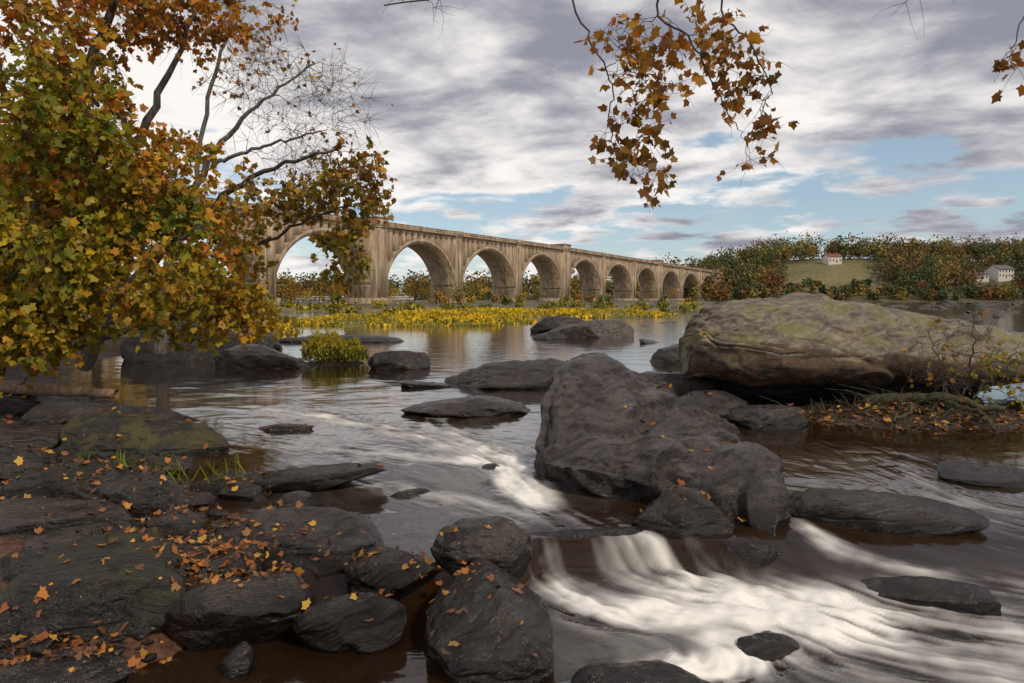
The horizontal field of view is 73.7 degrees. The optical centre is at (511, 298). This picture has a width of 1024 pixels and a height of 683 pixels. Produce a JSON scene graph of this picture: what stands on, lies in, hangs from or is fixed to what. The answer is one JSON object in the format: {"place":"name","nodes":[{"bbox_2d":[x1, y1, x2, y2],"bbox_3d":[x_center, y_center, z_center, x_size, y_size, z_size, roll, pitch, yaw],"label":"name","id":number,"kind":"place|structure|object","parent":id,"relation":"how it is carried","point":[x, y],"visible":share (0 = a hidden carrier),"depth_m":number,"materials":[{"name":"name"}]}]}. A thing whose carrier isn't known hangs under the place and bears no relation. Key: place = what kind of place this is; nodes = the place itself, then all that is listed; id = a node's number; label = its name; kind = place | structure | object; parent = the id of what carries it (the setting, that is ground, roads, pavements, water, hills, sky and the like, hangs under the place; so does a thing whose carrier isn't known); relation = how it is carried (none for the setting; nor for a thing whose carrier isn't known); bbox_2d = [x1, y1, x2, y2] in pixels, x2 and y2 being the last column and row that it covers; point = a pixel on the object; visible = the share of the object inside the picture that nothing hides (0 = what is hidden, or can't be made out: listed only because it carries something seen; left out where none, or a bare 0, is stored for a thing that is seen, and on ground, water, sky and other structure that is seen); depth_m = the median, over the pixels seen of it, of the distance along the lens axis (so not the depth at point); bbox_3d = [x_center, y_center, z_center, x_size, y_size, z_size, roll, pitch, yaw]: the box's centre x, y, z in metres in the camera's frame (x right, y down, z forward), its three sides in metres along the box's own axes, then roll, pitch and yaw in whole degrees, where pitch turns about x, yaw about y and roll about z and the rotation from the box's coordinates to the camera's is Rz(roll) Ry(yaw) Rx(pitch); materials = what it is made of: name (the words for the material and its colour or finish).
{"place":"outdoors","nodes":[
{"label":"outdoors","id":0,"kind":"place"},
{"bbox_2d":[245,307,679,333],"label":"goldenrod meadow","id":1,"kind":"structure","parent":0,"point":[439,317],"depth_m":53.47,"materials":[{"name":"yellow plant"}]},
{"bbox_2d":[0,302,1023,682],"bbox_3d":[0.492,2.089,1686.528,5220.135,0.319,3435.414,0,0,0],"label":"river water","id":2,"kind":"structure","parent":0,"point":[698,606],"depth_m":6.14,"materials":[{"name":"grey liquid"}]},
{"bbox_2d":[258,423,313,430],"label":"river rock","id":3,"kind":"object","parent":2,"relation":"in","point":[287,427],"visible":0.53,"depth_m":10.14,"materials":[{"name":"stone"}]},
{"bbox_2d":[276,491,318,508],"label":"river rock","id":4,"kind":"object","parent":2,"relation":"in","point":[291,499],"visible":0.38,"depth_m":6.42,"materials":[{"name":"stone"}]},
{"bbox_2d":[307,358,365,365],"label":"river rock","id":5,"kind":"object","parent":2,"relation":"in","point":[328,363],"visible":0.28,"depth_m":20.15,"materials":[{"name":"stone"}]},
{"bbox_2d":[298,325,368,362],"bbox_3d":[-5.331,1.388,20.593,2.114,1.339,1.324,0,0,0],"label":"goldenrod bush","id":6,"kind":"object","parent":5,"relation":"on","point":[347,351],"visible":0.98,"depth_m":20.29,"materials":[{"name":"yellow plant"}]},
{"bbox_2d":[279,335,403,342],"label":"river rock","id":7,"kind":"object","parent":2,"relation":"in","point":[370,339],"visible":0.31,"depth_m":30.59,"materials":[{"name":"stone"}]},
{"bbox_2d":[344,546,441,600],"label":"river rock","id":8,"kind":"object","parent":2,"relation":"in","point":[389,574],"visible":0.88,"depth_m":4.79,"materials":[{"name":"stone"}]},
{"bbox_2d":[389,488,429,497],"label":"river rock","id":9,"kind":"object","parent":2,"relation":"in","point":[410,493],"visible":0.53,"depth_m":6.96,"materials":[{"name":"stone"}]},
{"bbox_2d":[401,381,452,387],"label":"river rock","id":10,"kind":"object","parent":2,"relation":"in","point":[413,384],"visible":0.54,"depth_m":15.01,"materials":[{"name":"stone"}]},
{"bbox_2d":[401,395,529,417],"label":"river rock","id":11,"kind":"object","parent":2,"relation":"in","point":[477,406],"visible":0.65,"depth_m":11.34,"materials":[{"name":"stone"}]},
{"bbox_2d":[430,516,531,578],"bbox_3d":[-0.234,1.962,5.281,0.700,0.498,0.618,0,0,21],"label":"river rock","id":12,"kind":"object","parent":2,"relation":"in","point":[497,544],"visible":0.79,"depth_m":5.12,"materials":[{"name":"stone"}]},
{"bbox_2d":[481,463,499,469],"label":"river rock","id":13,"kind":"object","parent":2,"relation":"in","point":[490,466],"visible":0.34,"depth_m":7.98,"materials":[{"name":"stone"}]},
{"bbox_2d":[532,331,567,339],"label":"river rock","id":14,"kind":"object","parent":2,"relation":"in","point":[553,335],"visible":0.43,"depth_m":32.68,"materials":[{"name":"stone"}]},
{"bbox_2d":[531,526,643,538],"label":"river rock","id":15,"kind":"object","parent":2,"relation":"in","point":[598,532],"visible":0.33,"depth_m":5.78,"materials":[{"name":"stone"}]},
{"bbox_2d":[631,485,737,537],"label":"river rock","id":16,"kind":"object","parent":2,"relation":"in","point":[674,512],"visible":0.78,"depth_m":5.84,"materials":[{"name":"stone"}]},
{"bbox_2d":[679,390,749,417],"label":"river rock","id":17,"kind":"object","parent":2,"relation":"in","point":[722,404],"visible":0.44,"depth_m":11.36,"materials":[{"name":"stone"}]},
{"bbox_2d":[724,542,781,567],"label":"river rock","id":18,"kind":"object","parent":2,"relation":"in","point":[755,554],"visible":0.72,"depth_m":5.51,"materials":[{"name":"stone"}]},
{"bbox_2d":[736,630,799,661],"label":"river rock","id":19,"kind":"object","parent":2,"relation":"in","point":[768,645],"visible":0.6,"depth_m":4.23,"materials":[{"name":"stone"}]},
{"bbox_2d":[788,488,989,535],"bbox_3d":[3.168,2.032,6.348,2.143,0.488,0.814,0,0,20],"label":"river rock","id":20,"kind":"object","parent":2,"relation":"in","point":[889,513],"visible":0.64,"depth_m":6.04,"materials":[{"name":"stone"}]},
{"bbox_2d":[860,575,1001,615],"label":"river rock","id":21,"kind":"object","parent":2,"relation":"in","point":[957,596],"visible":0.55,"depth_m":4.88,"materials":[{"name":"stone"}]},
{"bbox_2d":[937,461,1023,487],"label":"river rock","id":22,"kind":"object","parent":2,"relation":"in","point":[975,474],"visible":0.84,"depth_m":7.42,"materials":[{"name":"stone"}]},
{"bbox_2d":[0,258,1023,671],"bbox_3d":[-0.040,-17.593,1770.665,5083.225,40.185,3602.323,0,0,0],"label":"ground","id":23,"kind":"structure","parent":0,"point":[846,270],"depth_m":27.93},
{"bbox_2d":[0,547,54,583],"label":"river rock","id":24,"kind":"object","parent":23,"relation":"on","point":[11,568],"visible":0.4,"depth_m":4.93,"materials":[{"name":"stone"}]},
{"bbox_2d":[0,424,61,448],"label":"river rock","id":25,"kind":"object","parent":23,"relation":"on","point":[32,435],"visible":0.41,"depth_m":8.86,"materials":[{"name":"stone"}]},
{"bbox_2d":[0,446,62,480],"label":"river rock","id":26,"kind":"object","parent":23,"relation":"on","point":[11,469],"visible":0.59,"depth_m":7.44,"materials":[{"name":"stone"}]},
{"bbox_2d":[1,460,117,497],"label":"river rock","id":27,"kind":"object","parent":23,"relation":"on","point":[53,481],"visible":0.47,"depth_m":6.62,"materials":[{"name":"stone"}]},
{"bbox_2d":[0,392,119,415],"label":"river rock","id":28,"kind":"object","parent":23,"relation":"on","point":[14,404],"visible":0.16,"depth_m":11.39,"materials":[{"name":"stone"}]},
{"bbox_2d":[0,375,119,398],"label":"driftwood log","id":29,"kind":"object","parent":28,"relation":"on","point":[14,387],"visible":0.97,"depth_m":11.42,"materials":[{"name":"brown wood"}]},
{"bbox_2d":[0,646,131,682],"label":"river rock","id":30,"kind":"object","parent":23,"relation":"on","point":[46,671],"visible":0.94,"depth_m":3.69,"materials":[{"name":"stone"}]},
{"bbox_2d":[0,497,145,539],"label":"river rock","id":31,"kind":"object","parent":23,"relation":"on","point":[23,518],"visible":0.52,"depth_m":5.74,"materials":[{"name":"stone"}]},
{"bbox_2d":[21,519,140,549],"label":"river rock","id":32,"kind":"object","parent":23,"relation":"on","point":[58,538],"visible":0.25,"depth_m":5.25,"materials":[{"name":"stone"}]},
{"bbox_2d":[0,528,201,638],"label":"river rock","id":33,"kind":"object","parent":23,"relation":"on","point":[137,600],"visible":0.72,"depth_m":4.32,"materials":[{"name":"stone"}]},
{"bbox_2d":[21,401,199,427],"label":"river rock","id":34,"kind":"object","parent":23,"relation":"on","point":[55,414],"visible":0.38,"depth_m":10.60,"materials":[{"name":"stone"}]},
{"bbox_2d":[0,494,242,669],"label":"pebbles","id":35,"kind":"object","parent":23,"relation":"on","point":[38,648],"visible":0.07,"depth_m":4.09,"materials":[{"name":"stone"}]},
{"bbox_2d":[74,466,192,519],"bbox_3d":[-3.517,1.871,6.389,1.247,0.500,0.510,0,0,23],"label":"river rock","id":36,"kind":"object","parent":23,"relation":"on","point":[149,496],"visible":0.62,"depth_m":6.21,"materials":[{"name":"stone"}]},
{"bbox_2d":[0,131,275,331],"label":"riverbank trees","id":37,"kind":"object","parent":23,"relation":"on","point":[182,307],"visible":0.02,"depth_m":28.58,"materials":[{"name":"plant"}]},
{"bbox_2d":[53,412,229,459],"bbox_3d":[-4.801,1.901,8.940,2.242,0.838,1.189,0,0,-12],"label":"river rock","id":38,"kind":"object","parent":23,"relation":"on","point":[157,434],"visible":0.64,"depth_m":8.60,"materials":[{"name":"stone"}]},
{"bbox_2d":[0,0,297,397],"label":"maple tree","id":39,"kind":"object","parent":23,"relation":"on","point":[50,145],"visible":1,"depth_m":10.57,"materials":[{"name":"yellow plant"}]},
{"bbox_2d":[107,454,191,474],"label":"river rock","id":40,"kind":"object","parent":23,"relation":"on","point":[186,464],"visible":0.29,"depth_m":7.75,"materials":[{"name":"stone"}]},
{"bbox_2d":[147,468,165,474],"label":"river rock","id":41,"kind":"object","parent":23,"relation":"on","point":[152,469],"visible":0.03,"depth_m":7.27,"materials":[{"name":"stone"}]},
{"bbox_2d":[77,446,245,487],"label":"grass tufts","id":42,"kind":"object","parent":23,"relation":"on","point":[123,462],"visible":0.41,"depth_m":7.28,"materials":[{"name":"green plant"}]},
{"bbox_2d":[144,508,204,535],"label":"river rock","id":43,"kind":"object","parent":23,"relation":"on","point":[166,524],"visible":0.42,"depth_m":5.74,"materials":[{"name":"stone"}]},
{"bbox_2d":[120,322,262,361],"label":"river rock","id":44,"kind":"object","parent":23,"relation":"on","point":[144,353],"visible":0.28,"depth_m":21.19,"materials":[{"name":"stone"}]},
{"bbox_2d":[185,491,219,507],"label":"river rock","id":45,"kind":"object","parent":23,"relation":"on","point":[200,499],"visible":0.4,"depth_m":6.63,"materials":[{"name":"stone"}]},
{"bbox_2d":[210,570,224,577],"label":"river rock","id":46,"kind":"object","parent":23,"relation":"on","point":[219,572],"visible":0.1,"depth_m":4.81,"materials":[{"name":"stone"}]},
{"bbox_2d":[182,542,267,581],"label":"river rock","id":47,"kind":"object","parent":23,"relation":"on","point":[238,563],"visible":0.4,"depth_m":4.91,"materials":[{"name":"stone"}]},
{"bbox_2d":[208,472,250,479],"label":"river rock","id":48,"kind":"object","parent":23,"relation":"on","point":[228,474],"visible":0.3,"depth_m":7.31,"materials":[{"name":"stone"}]},
{"bbox_2d":[74,120,397,371],"bbox_3d":[-6.381,-1.018,14.426,8.719,5.486,2.747,0,0,22],"label":"sycamore tree","id":49,"kind":"object","parent":23,"relation":"on","point":[249,302],"visible":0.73,"depth_m":13.76,"materials":[{"name":"brown plant"}]},
{"bbox_2d":[218,641,254,679],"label":"river rock","id":50,"kind":"object","parent":23,"relation":"on","point":[237,661],"visible":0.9,"depth_m":3.97,"materials":[{"name":"stone"}]},
{"bbox_2d":[164,569,317,650],"bbox_3d":[-1.769,2.048,4.473,0.963,0.451,0.581,0,0,0],"label":"river rock","id":51,"kind":"object","parent":23,"relation":"on","point":[257,610],"visible":0.81,"depth_m":4.28,"materials":[{"name":"stone"}]},
{"bbox_2d":[218,481,268,501],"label":"river rock","id":52,"kind":"object","parent":23,"relation":"on","point":[246,492],"visible":0.68,"depth_m":6.77,"materials":[{"name":"stone"}]},
{"bbox_2d":[252,558,268,570],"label":"river rock","id":53,"kind":"object","parent":23,"relation":"on","point":[261,564],"visible":0.19,"depth_m":4.99,"materials":[{"name":"stone"}]},
{"bbox_2d":[215,344,313,368],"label":"river rock","id":54,"kind":"object","parent":23,"relation":"on","point":[253,357],"visible":0.59,"depth_m":19.04,"materials":[{"name":"stone"}]},
{"bbox_2d":[248,331,282,349],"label":"river rock","id":55,"kind":"object","parent":23,"relation":"on","point":[267,341],"visible":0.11,"depth_m":25.65,"materials":[{"name":"stone"}]},
{"bbox_2d":[153,0,393,353],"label":"bare tree","id":56,"kind":"object","parent":23,"relation":"on","point":[159,348],"visible":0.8,"depth_m":18.05,"materials":[{"name":"brown plant"}]},
{"bbox_2d":[190,462,386,492],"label":"river rock","id":57,"kind":"object","parent":23,"relation":"on","point":[315,478],"visible":0.6,"depth_m":7.10,"materials":[{"name":"stone"}]},
{"bbox_2d":[205,506,384,576],"bbox_3d":[-1.728,2.022,5.580,1.494,0.515,1.160,0,0,0],"label":"river rock","id":58,"kind":"object","parent":23,"relation":"on","point":[333,522],"visible":0.62,"depth_m":5.33,"materials":[{"name":"stone"}]},
{"bbox_2d":[282,296,413,301],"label":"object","id":59,"kind":"structure","parent":23,"relation":"on","point":[404,298],"depth_m":262.00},
{"bbox_2d":[292,592,406,653],"bbox_3d":[-1.024,2.079,4.403,0.707,0.388,0.450,0,0,0],"label":"river rock","id":60,"kind":"object","parent":23,"relation":"on","point":[336,625],"visible":0.94,"depth_m":4.25,"materials":[{"name":"stone"}]},
{"bbox_2d":[367,350,430,369],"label":"river rock","id":61,"kind":"object","parent":23,"relation":"on","point":[398,360],"visible":0.52,"depth_m":18.82,"materials":[{"name":"stone"}]},
{"bbox_2d":[82,183,733,304],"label":"concrete arch viaduct","id":62,"kind":"object","parent":23,"relation":"on","point":[447,256],"visible":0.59,"depth_m":223.05,"materials":[{"name":"beige concrete"}]},
{"bbox_2d":[225,273,703,311],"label":"riverbank shrubs","id":63,"kind":"object","parent":23,"relation":"on","point":[690,303],"visible":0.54,"depth_m":128.24,"materials":[{"name":"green plant"}]},
{"bbox_2d":[423,558,553,682],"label":"river rock","id":64,"kind":"object","parent":23,"relation":"on","point":[485,651],"visible":0.98,"depth_m":4.03,"materials":[{"name":"stone"}]},
{"bbox_2d":[444,358,565,389],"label":"river rock","id":65,"kind":"object","parent":23,"relation":"on","point":[525,374],"visible":0.63,"depth_m":15.17,"materials":[{"name":"stone"}]},
{"bbox_2d":[0,289,1023,674],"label":"fallen leaves","id":66,"kind":"object","parent":23,"relation":"on","point":[134,661],"visible":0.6,"depth_m":4.98,"materials":[{"name":"orange plant"}]},
{"bbox_2d":[530,316,583,332],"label":"river rock","id":67,"kind":"object","parent":23,"relation":"on","point":[545,324],"visible":0.43,"depth_m":39.24,"materials":[{"name":"stone"}]},
{"bbox_2d":[116,229,1023,300],"bbox_3d":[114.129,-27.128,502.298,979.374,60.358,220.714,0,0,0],"label":"distant trees","id":68,"kind":"object","parent":23,"relation":"on","point":[939,270],"visible":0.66,"depth_m":459.27,"materials":[{"name":"green plant"}]},
{"bbox_2d":[550,320,633,337],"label":"river rock","id":69,"kind":"object","parent":23,"relation":"on","point":[604,329],"visible":0.49,"depth_m":34.14,"materials":[{"name":"grey stone"}]},
{"bbox_2d":[571,659,710,682],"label":"river rock","id":70,"kind":"object","parent":23,"relation":"on","point":[651,671],"visible":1,"depth_m":3.73,"materials":[{"name":"stone"}]},
{"bbox_2d":[534,352,790,535],"bbox_3d":[1.649,1.703,8.419,2.804,1.817,5.328,0,0,0],"label":"sculpted granite rock","id":71,"kind":"object","parent":23,"relation":"on","point":[607,459],"visible":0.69,"depth_m":7.23,"materials":[{"name":"grey stone"}]},
{"bbox_2d":[650,344,680,363],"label":"river rock","id":72,"kind":"object","parent":23,"relation":"on","point":[667,355],"visible":0.28,"depth_m":20.56,"materials":[{"name":"stone"}]},
{"bbox_2d":[640,371,717,396],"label":"river rock","id":73,"kind":"object","parent":23,"relation":"on","point":[683,386],"visible":0.27,"depth_m":13.04,"materials":[{"name":"stone"}]},
{"bbox_2d":[346,298,1023,343],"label":"distant river rocks","id":74,"kind":"object","parent":23,"relation":"on","point":[1006,305],"visible":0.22,"depth_m":120.14,"materials":[{"name":"grey stone"}]},
{"bbox_2d":[382,0,1023,212],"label":"overhanging sycamore tree","id":75,"kind":"object","parent":23,"relation":"on","point":[656,97],"visible":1,"depth_m":5.41,"materials":[{"name":"orange plant"}]},
{"bbox_2d":[727,405,808,429],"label":"river rock","id":76,"kind":"object","parent":23,"relation":"on","point":[783,417],"visible":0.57,"depth_m":10.25,"materials":[{"name":"stone"}]},
{"bbox_2d":[823,254,841,264],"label":"walls","id":77,"kind":"structure","parent":23,"relation":"on","point":[826,259],"depth_m":517.01,"materials":[{"name":"white paint"}]},
{"bbox_2d":[822,254,842,256],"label":"roof","id":78,"kind":"structure","parent":77,"relation":"on","point":[834,255],"depth_m":517.58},
{"bbox_2d":[714,379,983,394],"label":"river rock","id":79,"kind":"object","parent":23,"relation":"on","point":[727,386],"visible":0.08,"depth_m":13.87,"materials":[{"name":"stone"}]},
{"bbox_2d":[678,292,1023,388],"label":"granite boulder","id":80,"kind":"object","parent":79,"relation":"on","point":[802,339],"visible":0.91,"depth_m":12.35,"materials":[{"name":"grey stone"}]},
{"bbox_2d":[758,383,1023,436],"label":"leaf litter","id":81,"kind":"object","parent":23,"relation":"on","point":[899,398],"visible":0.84,"depth_m":10.81,"materials":[{"name":"brown plant"}]},
{"bbox_2d":[894,300,1023,415],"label":"bare shrub","id":82,"kind":"object","parent":23,"relation":"on","point":[986,388],"visible":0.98,"depth_m":11.01,"materials":[{"name":"brown plant"}]},
{"bbox_2d":[975,274,988,281],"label":"walls","id":83,"kind":"structure","parent":23,"relation":"on","point":[985,279],"depth_m":474.88,"materials":[{"name":"white paint"}]},
{"bbox_2d":[972,271,989,273],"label":"roof","id":84,"kind":"structure","parent":83,"relation":"on","point":[985,272],"depth_m":476.05,"materials":[{"name":"grey"}]},
{"bbox_2d":[986,266,1013,281],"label":"walls","id":85,"kind":"structure","parent":23,"relation":"on","point":[994,272],"depth_m":480.06,"materials":[{"name":"white paint"}]},
{"bbox_2d":[985,265,1013,269],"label":"roof","id":86,"kind":"structure","parent":85,"relation":"on","point":[1003,266],"depth_m":481.68,"materials":[{"name":"grey"}]},
{"bbox_2d":[0,0,1023,295],"label":"sky","id":87,"kind":"structure","parent":0,"point":[491,122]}
]}

